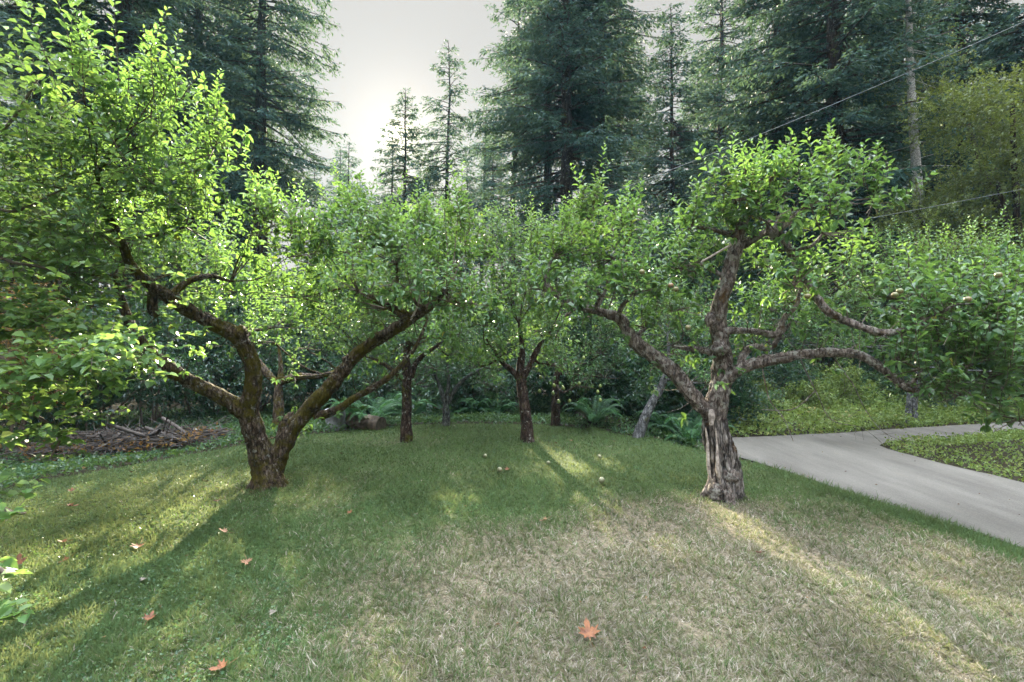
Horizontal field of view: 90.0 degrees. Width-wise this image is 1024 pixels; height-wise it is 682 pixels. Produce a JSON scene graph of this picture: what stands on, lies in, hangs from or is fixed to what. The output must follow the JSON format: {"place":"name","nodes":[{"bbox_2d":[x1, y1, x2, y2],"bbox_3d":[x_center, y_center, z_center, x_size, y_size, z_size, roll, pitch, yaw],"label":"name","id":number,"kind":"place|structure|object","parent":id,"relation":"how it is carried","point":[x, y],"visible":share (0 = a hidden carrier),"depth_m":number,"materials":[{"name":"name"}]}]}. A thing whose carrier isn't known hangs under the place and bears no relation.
{"place":"outdoors","nodes":[
{"label":"outdoors","id":0,"kind":"place"},
{"bbox_2d":[0,344,1023,681],"bbox_3d":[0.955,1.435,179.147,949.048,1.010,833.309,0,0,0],"label":"ground","id":1,"kind":"structure","parent":0,"point":[594,432],"depth_m":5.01,"materials":[{"name":"plant"}]},
{"bbox_2d":[0,0,59,301],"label":"fir tree","id":2,"kind":"object","parent":1,"relation":"on","point":[5,105],"visible":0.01,"depth_m":21.56,"materials":[{"name":"green plant"}]},
{"bbox_2d":[0,277,93,457],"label":"shrub","id":3,"kind":"object","parent":1,"relation":"on","point":[8,342],"visible":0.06,"depth_m":8.02,"materials":[{"name":"green plant"}]},
{"bbox_2d":[0,150,127,407],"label":"understorey tree","id":4,"kind":"object","parent":1,"relation":"on","point":[39,212],"visible":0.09,"depth_m":12.66,"materials":[{"name":"green plant"}]},
{"bbox_2d":[0,274,143,432],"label":"shrub","id":5,"kind":"object","parent":1,"relation":"on","point":[35,420],"visible":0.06,"depth_m":10.12,"materials":[{"name":"green plant"}]},
{"bbox_2d":[0,0,146,285],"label":"fir tree","id":6,"kind":"object","parent":1,"relation":"on","point":[16,7],"visible":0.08,"depth_m":16.75,"materials":[{"name":"green plant"}]},
{"bbox_2d":[0,236,181,398],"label":"understorey tree","id":7,"kind":"object","parent":1,"relation":"on","point":[50,282],"visible":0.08,"depth_m":14.37,"materials":[{"name":"green plant"}]},
{"bbox_2d":[1,306,213,439],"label":"shrub","id":8,"kind":"object","parent":1,"relation":"on","point":[158,380],"visible":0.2,"depth_m":9.66,"materials":[{"name":"green plant"}]},
{"bbox_2d":[0,415,237,464],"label":"brush pile","id":9,"kind":"object","parent":1,"relation":"on","point":[127,439],"visible":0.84,"depth_m":8.04,"materials":[{"name":"brown wood"}]},
{"bbox_2d":[0,0,244,624],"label":"hazel bush","id":10,"kind":"object","parent":1,"relation":"on","point":[41,366],"visible":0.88,"depth_m":4.18,"materials":[{"name":"green plant"}]},
{"bbox_2d":[0,0,276,391],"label":"fir tree","id":11,"kind":"object","parent":1,"relation":"on","point":[131,24],"visible":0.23,"depth_m":16.18,"materials":[{"name":"green plant"}]},
{"bbox_2d":[84,293,236,424],"bbox_3d":[-7.842,0.464,11.267,3.003,3.194,3.191,0,0,41],"label":"shrub","id":12,"kind":"object","parent":1,"relation":"on","point":[163,334],"visible":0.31,"depth_m":11.13,"materials":[{"name":"green plant"}]},
{"bbox_2d":[90,230,256,397],"bbox_3d":[-10.606,-0.968,16.037,4.894,5.576,4.754,0,0,35],"label":"understorey tree","id":13,"kind":"object","parent":1,"relation":"on","point":[167,278],"visible":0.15,"depth_m":15.73,"materials":[{"name":"green plant"}]},
{"bbox_2d":[63,0,298,283],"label":"fir tree","id":14,"kind":"object","parent":1,"relation":"on","point":[199,13],"visible":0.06,"depth_m":20.85,"materials":[{"name":"green plant"}]},
{"bbox_2d":[131,285,286,417],"bbox_3d":[-6.988,0.275,12.187,3.303,3.200,3.747,0,0,0],"label":"shrub","id":15,"kind":"object","parent":1,"relation":"on","point":[222,348],"visible":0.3,"depth_m":11.58,"materials":[{"name":"green plant"}]},
{"bbox_2d":[207,23,289,321],"bbox_3d":[-17.588,-9.841,33.172,7.185,22.238,7.535,0,0,28],"label":"fir tree","id":16,"kind":"object","parent":1,"relation":"on","point":[273,252],"visible":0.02,"depth_m":32.86,"materials":[{"name":"green plant"}]},
{"bbox_2d":[178,262,325,367],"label":"understorey tree","id":17,"kind":"object","parent":1,"relation":"on","point":[249,303],"visible":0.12,"depth_m":16.40,"materials":[{"name":"green plant"}]},
{"bbox_2d":[0,0,508,491],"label":"apple tree","id":18,"kind":"object","parent":1,"relation":"on","point":[266,460],"visible":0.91,"depth_m":5.50,"materials":[{"name":"green plant"}]},
{"bbox_2d":[159,0,349,379],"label":"fir tree","id":19,"kind":"object","parent":1,"relation":"on","point":[258,116],"visible":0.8,"depth_m":19.08,"materials":[{"name":"green plant"}]},
{"bbox_2d":[182,319,326,415],"bbox_3d":[-6.184,0.684,12.732,3.509,2.434,2.459,0,0,0],"label":"shrub","id":20,"kind":"object","parent":1,"relation":"on","point":[265,351],"visible":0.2,"depth_m":12.35,"materials":[{"name":"green plant"}]},
{"bbox_2d":[242,269,340,428],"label":"apple tree","id":21,"kind":"object","parent":1,"relation":"on","point":[279,381],"visible":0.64,"depth_m":8.83,"materials":[{"name":"green plant"}]},
{"bbox_2d":[223,314,373,409],"bbox_3d":[-5.059,0.594,13.030,3.161,2.719,3.783,0,0,43],"label":"shrub","id":22,"kind":"object","parent":1,"relation":"on","point":[314,359],"visible":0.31,"depth_m":12.44,"materials":[{"name":"green plant"}]},
{"bbox_2d":[244,256,374,365],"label":"understorey tree","id":23,"kind":"object","parent":1,"relation":"on","point":[322,311],"visible":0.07,"depth_m":16.54,"materials":[{"name":"green plant"}]},
{"bbox_2d":[283,167,336,307],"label":"fir tree","id":24,"kind":"object","parent":1,"relation":"on","point":[314,199],"visible":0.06,"depth_m":39.99,"materials":[{"name":"green plant"}]},
{"bbox_2d":[0,426,660,681],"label":"clover","id":25,"kind":"object","parent":1,"relation":"on","point":[144,651],"visible":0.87,"depth_m":3.62,"materials":[{"name":"plant"}]},
{"bbox_2d":[325,408,345,429],"bbox_3d":[-3.480,1.592,10.092,0.433,0.508,0.442,0,0,0],"label":"rock","id":26,"kind":"object","parent":1,"relation":"on","point":[333,420],"visible":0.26,"depth_m":9.94,"materials":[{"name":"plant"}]},
{"bbox_2d":[312,147,363,334],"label":"fir tree","id":27,"kind":"object","parent":1,"relation":"on","point":[331,181],"visible":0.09,"depth_m":45.82,"materials":[{"name":"green plant"}]},
{"bbox_2d":[327,142,367,250],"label":"fir tree","id":28,"kind":"object","parent":1,"relation":"on","point":[348,170],"visible":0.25,"depth_m":34.07,"materials":[{"name":"green plant"}]},
{"bbox_2d":[0,386,704,487],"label":"ivy","id":29,"kind":"object","parent":1,"relation":"on","point":[25,468],"visible":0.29,"depth_m":10.03,"materials":[{"name":"plant"}]},
{"bbox_2d":[345,412,386,429],"bbox_3d":[-2.829,1.596,9.946,0.712,0.406,0.392,0,0,21],"label":"fallen log","id":30,"kind":"object","parent":1,"relation":"on","point":[374,422],"visible":0.7,"depth_m":9.82,"materials":[{"name":"wood"}]},
{"bbox_2d":[330,397,401,421],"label":"sword fern","id":31,"kind":"object","parent":1,"relation":"on","point":[378,411],"visible":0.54,"depth_m":9.98,"materials":[{"name":"plant"}]},
{"bbox_2d":[313,349,422,415],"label":"shrub","id":32,"kind":"object","parent":1,"relation":"on","point":[344,390],"visible":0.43,"depth_m":11.94,"materials":[{"name":"green plant"}]},
{"bbox_2d":[270,198,484,442],"bbox_3d":[-2.170,-0.389,8.649,3.689,4.305,2.054,0,0,0],"label":"apple tree","id":33,"kind":"object","parent":1,"relation":"on","point":[408,374],"visible":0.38,"depth_m":8.62,"materials":[{"name":"green plant"}]},
{"bbox_2d":[346,391,416,416],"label":"sword fern","id":34,"kind":"object","parent":1,"relation":"on","point":[380,402],"visible":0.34,"depth_m":11.32,"materials":[{"name":"plant"}]},
{"bbox_2d":[361,134,413,362],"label":"fir tree","id":35,"kind":"object","parent":1,"relation":"on","point":[389,187],"visible":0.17,"depth_m":29.77,"materials":[{"name":"green plant"}]},
{"bbox_2d":[339,245,465,378],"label":"understorey tree","id":36,"kind":"object","parent":1,"relation":"on","point":[405,293],"visible":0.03,"depth_m":18.00,"materials":[{"name":"green plant"}]},
{"bbox_2d":[360,88,448,345],"bbox_3d":[-5.951,-6.137,28.133,6.070,15.437,5.986,0,0,-15],"label":"fir tree","id":37,"kind":"object","parent":1,"relation":"on","point":[411,187],"visible":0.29,"depth_m":27.95,"materials":[{"name":"green plant"}]},
{"bbox_2d":[330,309,479,413],"bbox_3d":[-2.381,0.476,13.234,3.203,2.991,4.366,0,0,32],"label":"shrub","id":38,"kind":"object","parent":1,"relation":"on","point":[400,381],"visible":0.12,"depth_m":12.69,"materials":[{"name":"green plant"}]},
{"bbox_2d":[401,39,484,290],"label":"fir tree","id":39,"kind":"object","parent":1,"relation":"on","point":[431,173],"visible":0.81,"depth_m":29.54,"materials":[{"name":"green plant"}]},
{"bbox_2d":[386,293,505,425],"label":"apple tree","id":40,"kind":"object","parent":1,"relation":"on","point":[446,397],"visible":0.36,"depth_m":10.28,"materials":[{"name":"green plant"}]},
{"bbox_2d":[389,320,518,421],"bbox_3d":[-1.312,0.837,12.653,2.963,2.794,3.624,0,0,0],"label":"shrub","id":41,"kind":"object","parent":1,"relation":"on","point":[466,390],"visible":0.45,"depth_m":12.03,"materials":[{"name":"green plant"}]},
{"bbox_2d":[443,159,488,299],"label":"fir tree","id":42,"kind":"object","parent":1,"relation":"on","point":[470,190],"visible":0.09,"depth_m":37.85,"materials":[{"name":"green plant"}]},
{"bbox_2d":[450,396,502,414],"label":"sword fern","id":43,"kind":"object","parent":1,"relation":"on","point":[480,407],"visible":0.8,"depth_m":11.74,"materials":[{"name":"plant"}]},
{"bbox_2d":[448,99,528,295],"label":"fir tree","id":44,"kind":"object","parent":1,"relation":"on","point":[480,162],"visible":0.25,"depth_m":37.45,"materials":[{"name":"green plant"}]},
{"bbox_2d":[464,138,521,279],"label":"fir tree","id":45,"kind":"object","parent":1,"relation":"on","point":[487,166],"visible":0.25,"depth_m":35.82,"materials":[{"name":"green plant"}]},
{"bbox_2d":[471,399,518,413],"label":"sword fern","id":46,"kind":"object","parent":1,"relation":"on","point":[505,406],"visible":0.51,"depth_m":12.10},
{"bbox_2d":[459,0,560,361],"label":"fir tree","id":47,"kind":"object","parent":1,"relation":"on","point":[498,48],"visible":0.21,"depth_m":24.41,"materials":[{"name":"green plant"}]},
{"bbox_2d":[1,393,1023,649],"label":"leaf litter","id":48,"kind":"object","parent":1,"relation":"on","point":[485,521],"visible":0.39,"depth_m":5.82,"materials":[{"name":"plant"}]},
{"bbox_2d":[437,191,599,442],"bbox_3d":[0.133,-0.466,8.702,2.976,4.483,2.157,0,0,0],"label":"apple tree","id":49,"kind":"object","parent":1,"relation":"on","point":[520,373],"visible":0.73,"depth_m":8.63,"materials":[{"name":"green plant"}]},
{"bbox_2d":[471,304,581,411],"bbox_3d":[0.202,0.444,13.487,2.494,2.884,4.255,0,0,-38],"label":"shrub","id":50,"kind":"object","parent":1,"relation":"on","point":[513,363],"visible":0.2,"depth_m":13.28,"materials":[{"name":"green plant"}]},
{"bbox_2d":[498,151,557,317],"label":"fir tree","id":51,"kind":"object","parent":1,"relation":"on","point":[519,269],"visible":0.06,"depth_m":43.57,"materials":[{"name":"green plant"}]},
{"bbox_2d":[474,0,613,283],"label":"fir tree","id":52,"kind":"object","parent":1,"relation":"on","point":[509,163],"visible":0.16,"depth_m":23.75,"materials":[{"name":"green plant"}]},
{"bbox_2d":[505,318,594,413],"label":"shrub","id":53,"kind":"object","parent":1,"relation":"on","point":[542,384],"visible":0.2,"depth_m":12.21,"materials":[{"name":"green plant"}]},
{"bbox_2d":[509,244,626,425],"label":"apple tree","id":54,"kind":"object","parent":1,"relation":"on","point":[555,413],"visible":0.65,"depth_m":9.91,"materials":[{"name":"green plant"}]},
{"bbox_2d":[464,0,672,281],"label":"fir tree","id":55,"kind":"object","parent":1,"relation":"on","point":[571,146],"visible":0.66,"depth_m":19.76,"materials":[{"name":"green plant"}]},
{"bbox_2d":[516,236,646,327],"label":"understorey tree","id":56,"kind":"object","parent":1,"relation":"on","point":[580,274],"visible":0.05,"depth_m":16.32,"materials":[{"name":"green plant"}]},
{"bbox_2d":[577,618,600,648],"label":"fallen leaf","id":57,"kind":"object","parent":1,"relation":"on","point":[588,631],"visible":1,"depth_m":2.89,"materials":[{"name":"orange plant"}]},
{"bbox_2d":[562,395,624,423],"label":"sword fern","id":58,"kind":"object","parent":1,"relation":"on","point":[586,410],"visible":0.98,"depth_m":9.99,"materials":[{"name":"plant"}]},
{"bbox_2d":[532,280,662,404],"bbox_3d":[1.778,-0.010,12.396,3.128,2.970,3.206,0,0,38],"label":"shrub","id":59,"kind":"object","parent":1,"relation":"on","point":[581,333],"visible":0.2,"depth_m":11.55,"materials":[{"name":"green plant"}]},
{"bbox_2d":[519,0,680,291],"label":"fir tree","id":60,"kind":"object","parent":1,"relation":"on","point":[627,20],"visible":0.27,"depth_m":21.58,"materials":[{"name":"green plant"}]},
{"bbox_2d":[568,338,645,415],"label":"shrub","id":61,"kind":"object","parent":1,"relation":"on","point":[630,364],"visible":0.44,"depth_m":11.10,"materials":[{"name":"green plant"}]},
{"bbox_2d":[576,0,664,260],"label":"fir tree","id":62,"kind":"object","parent":1,"relation":"on","point":[626,159],"visible":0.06,"depth_m":33.30,"materials":[{"name":"green plant"}]},
{"bbox_2d":[569,223,710,315],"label":"understorey tree","id":63,"kind":"object","parent":1,"relation":"on","point":[652,253],"visible":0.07,"depth_m":17.70,"materials":[{"name":"green plant"}]},
{"bbox_2d":[587,344,693,421],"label":"shrub","id":64,"kind":"object","parent":1,"relation":"on","point":[622,394],"visible":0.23,"depth_m":10.87,"materials":[{"name":"green plant"}]},
{"bbox_2d":[579,272,705,360],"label":"shrub","id":65,"kind":"object","parent":1,"relation":"on","point":[609,301],"visible":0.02,"depth_m":13.19,"materials":[{"name":"green plant"}]},
{"bbox_2d":[585,274,730,437],"bbox_3d":[2.618,0.175,9.366,2.776,3.238,1.672,0,0,18],"label":"apple tree","id":66,"kind":"object","parent":1,"relation":"on","point":[641,426],"visible":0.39,"depth_m":9.21,"materials":[{"name":"green plant"}]},
{"bbox_2d":[633,404,699,432],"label":"sword fern","id":67,"kind":"object","parent":1,"relation":"on","point":[660,421],"visible":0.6,"depth_m":9.62,"materials":[{"name":"plant"}]},
{"bbox_2d":[612,2,738,346],"bbox_3d":[8.265,-8.342,26.990,7.404,19.094,7.508,0,0,29],"label":"fir tree","id":68,"kind":"object","parent":1,"relation":"on","point":[684,135],"visible":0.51,"depth_m":26.76,"materials":[{"name":"green plant"}]},
{"bbox_2d":[616,295,739,366],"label":"shrub","id":69,"kind":"object","parent":1,"relation":"on","point":[687,341],"visible":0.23,"depth_m":11.94,"materials":[{"name":"green plant"}]},
{"bbox_2d":[626,364,740,430],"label":"shrub","id":70,"kind":"object","parent":1,"relation":"on","point":[666,396],"visible":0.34,"depth_m":10.01,"materials":[{"name":"green plant"}]},
{"bbox_2d":[655,414,732,444],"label":"sword fern","id":71,"kind":"object","parent":1,"relation":"on","point":[691,431],"visible":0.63,"depth_m":9.04,"materials":[{"name":"plant"}]},
{"bbox_2d":[649,61,744,312],"bbox_3d":[13.832,-9.920,38.275,8.786,22.343,8.664,0,0,43],"label":"fir tree","id":72,"kind":"object","parent":1,"relation":"on","point":[678,110],"visible":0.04,"depth_m":38.18,"materials":[{"name":"green plant"}]},
{"bbox_2d":[637,201,778,357],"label":"understorey tree","id":73,"kind":"object","parent":1,"relation":"on","point":[719,268],"visible":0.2,"depth_m":17.28,"materials":[{"name":"green plant"}]},
{"bbox_2d":[647,0,790,276],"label":"fir tree","id":74,"kind":"object","parent":1,"relation":"on","point":[704,93],"visible":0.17,"depth_m":28.84,"materials":[{"name":"green plant"}]},
{"bbox_2d":[683,349,772,427],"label":"shrub","id":75,"kind":"object","parent":1,"relation":"on","point":[740,397],"visible":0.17,"depth_m":10.21,"materials":[{"name":"green plant"}]},
{"bbox_2d":[681,278,782,382],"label":"shrub","id":76,"kind":"object","parent":1,"relation":"on","point":[731,336],"visible":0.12,"depth_m":13.39,"materials":[{"name":"green plant"}]},
{"bbox_2d":[734,377,787,417],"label":"bush","id":77,"kind":"object","parent":1,"relation":"on","point":[770,393],"visible":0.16,"depth_m":11.31,"materials":[{"name":"green plant"}]},
{"bbox_2d":[505,118,1023,504],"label":"apple tree","id":78,"kind":"object","parent":1,"relation":"on","point":[725,482],"visible":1,"depth_m":5.27,"materials":[{"name":"green plant"}]},
{"bbox_2d":[728,295,818,376],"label":"shrub","id":79,"kind":"object","parent":1,"relation":"on","point":[778,347],"visible":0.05,"depth_m":14.26,"materials":[{"name":"green plant"}]},
{"bbox_2d":[683,0,871,339],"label":"fir tree","id":80,"kind":"object","parent":1,"relation":"on","point":[743,7],"visible":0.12,"depth_m":20.70,"materials":[{"name":"green plant"}]},
{"bbox_2d":[751,360,821,397],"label":"bush","id":81,"kind":"object","parent":1,"relation":"on","point":[782,368],"visible":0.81,"depth_m":12.37,"materials":[{"name":"green plant"}]},
{"bbox_2d":[711,221,875,324],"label":"understorey tree","id":82,"kind":"object","parent":1,"relation":"on","point":[759,279],"visible":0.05,"depth_m":18.35,"materials":[{"name":"green plant"}]},
{"bbox_2d":[774,340,829,388],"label":"bush","id":83,"kind":"object","parent":1,"relation":"on","point":[811,369],"visible":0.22,"depth_m":13.84,"materials":[{"name":"green plant"}]},
{"bbox_2d":[782,377,846,413],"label":"bush","id":84,"kind":"object","parent":1,"relation":"on","point":[802,394],"visible":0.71,"depth_m":11.88,"materials":[{"name":"green plant"}]},
{"bbox_2d":[770,292,864,369],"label":"shrub","id":85,"kind":"object","parent":1,"relation":"on","point":[813,339],"visible":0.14,"depth_m":15.59,"materials":[{"name":"green plant"}]},
{"bbox_2d":[647,361,1023,436],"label":"bank ground cover","id":86,"kind":"object","parent":1,"relation":"on","point":[881,419],"visible":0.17,"depth_m":11.17,"materials":[{"name":"plant"}]},
{"bbox_2d":[690,0,1003,365],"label":"fir tree","id":87,"kind":"object","parent":1,"relation":"on","point":[827,76],"visible":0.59,"depth_m":16.96,"materials":[{"name":"green plant"}]},
{"bbox_2d":[820,358,882,406],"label":"bush","id":88,"kind":"object","parent":1,"relation":"on","point":[837,383],"visible":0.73,"depth_m":12.68,"materials":[{"name":"green plant"}]},
{"bbox_2d":[814,333,896,380],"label":"bush","id":89,"kind":"object","parent":1,"relation":"on","point":[855,360],"visible":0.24,"depth_m":14.27,"materials":[{"name":"green plant"}]},
{"bbox_2d":[695,367,1023,432],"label":"bank shrublets","id":90,"kind":"object","parent":1,"relation":"on","point":[857,415],"visible":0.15,"depth_m":11.40,"materials":[{"name":"plant"}]},
{"bbox_2d":[787,221,934,363],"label":"understorey tree","id":91,"kind":"object","parent":1,"relation":"on","point":[861,271],"visible":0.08,"depth_m":17.59,"materials":[{"name":"green plant"}]},
{"bbox_2d":[806,304,921,375],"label":"shrub","id":92,"kind":"object","parent":1,"relation":"on","point":[861,334],"visible":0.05,"depth_m":15.32,"materials":[{"name":"green plant"}]},
{"bbox_2d":[811,0,924,335],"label":"fir tree","id":93,"kind":"object","parent":1,"relation":"on","point":[865,156],"depth_m":32.78,"materials":[{"name":"green plant"}]},
{"bbox_2d":[729,200,1023,423],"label":"apple tree","id":94,"kind":"object","parent":1,"relation":"on","point":[911,403],"visible":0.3,"depth_m":8.86,"materials":[{"name":"green plant"}]},
{"bbox_2d":[842,362,919,401],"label":"bush","id":95,"kind":"object","parent":1,"relation":"on","point":[872,376],"visible":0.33,"depth_m":13.43,"materials":[{"name":"green plant"}]},
{"bbox_2d":[831,0,981,348],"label":"alder tree","id":96,"kind":"object","parent":1,"relation":"on","point":[915,157],"visible":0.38,"depth_m":15.92,"materials":[{"name":"green plant"}]},
{"bbox_2d":[818,0,999,312],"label":"fir tree","id":97,"kind":"object","parent":1,"relation":"on","point":[924,49],"visible":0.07,"depth_m":22.47,"materials":[{"name":"green plant"}]},
{"bbox_2d":[871,370,959,408],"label":"bush","id":98,"kind":"object","parent":1,"relation":"on","point":[935,403],"visible":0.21,"depth_m":12.34,"materials":[{"name":"green plant"}]},
{"bbox_2d":[862,290,981,387],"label":"shrub","id":99,"kind":"object","parent":1,"relation":"on","point":[940,347],"visible":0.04,"depth_m":14.46,"materials":[{"name":"green plant"}]},
{"bbox_2d":[853,0,1023,249],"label":"fir tree","id":100,"kind":"object","parent":1,"relation":"on","point":[990,15],"visible":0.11,"depth_m":19.74,"materials":[{"name":"green plant"}]},
{"bbox_2d":[857,61,1023,405],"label":"broadleaf tree","id":101,"kind":"object","parent":1,"relation":"on","point":[1012,144],"visible":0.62,"depth_m":12.89,"materials":[{"name":"green plant"}]},
{"bbox_2d":[881,426,1023,481],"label":"island ground cover","id":102,"kind":"object","parent":1,"relation":"on","point":[1000,435],"visible":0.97,"depth_m":8.04,"materials":[{"name":"plant"}]},
{"bbox_2d":[886,192,1023,374],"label":"broadleaf tree","id":103,"kind":"object","parent":1,"relation":"on","point":[979,225],"visible":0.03,"depth_m":14.30,"materials":[{"name":"green plant"}]},
{"bbox_2d":[908,0,1023,216],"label":"tree","id":104,"kind":"object","parent":1,"relation":"on","point":[994,44],"visible":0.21,"depth_m":18.09,"materials":[{"name":"green plant"}]},
{"bbox_2d":[0,0,1023,312],"label":"sky","id":105,"kind":"structure","parent":0,"point":[387,47],"materials":[{"name":"white"}]},
{"bbox_2d":[495,22,1022,234],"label":"overhead wire","id":106,"kind":"object","parent":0,"point":[794,120],"visible":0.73,"depth_m":12.67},
{"bbox_2d":[695,421,1023,546],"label":"driveway","id":107,"kind":"structure","parent":0,"point":[923,484],"depth_m":6.92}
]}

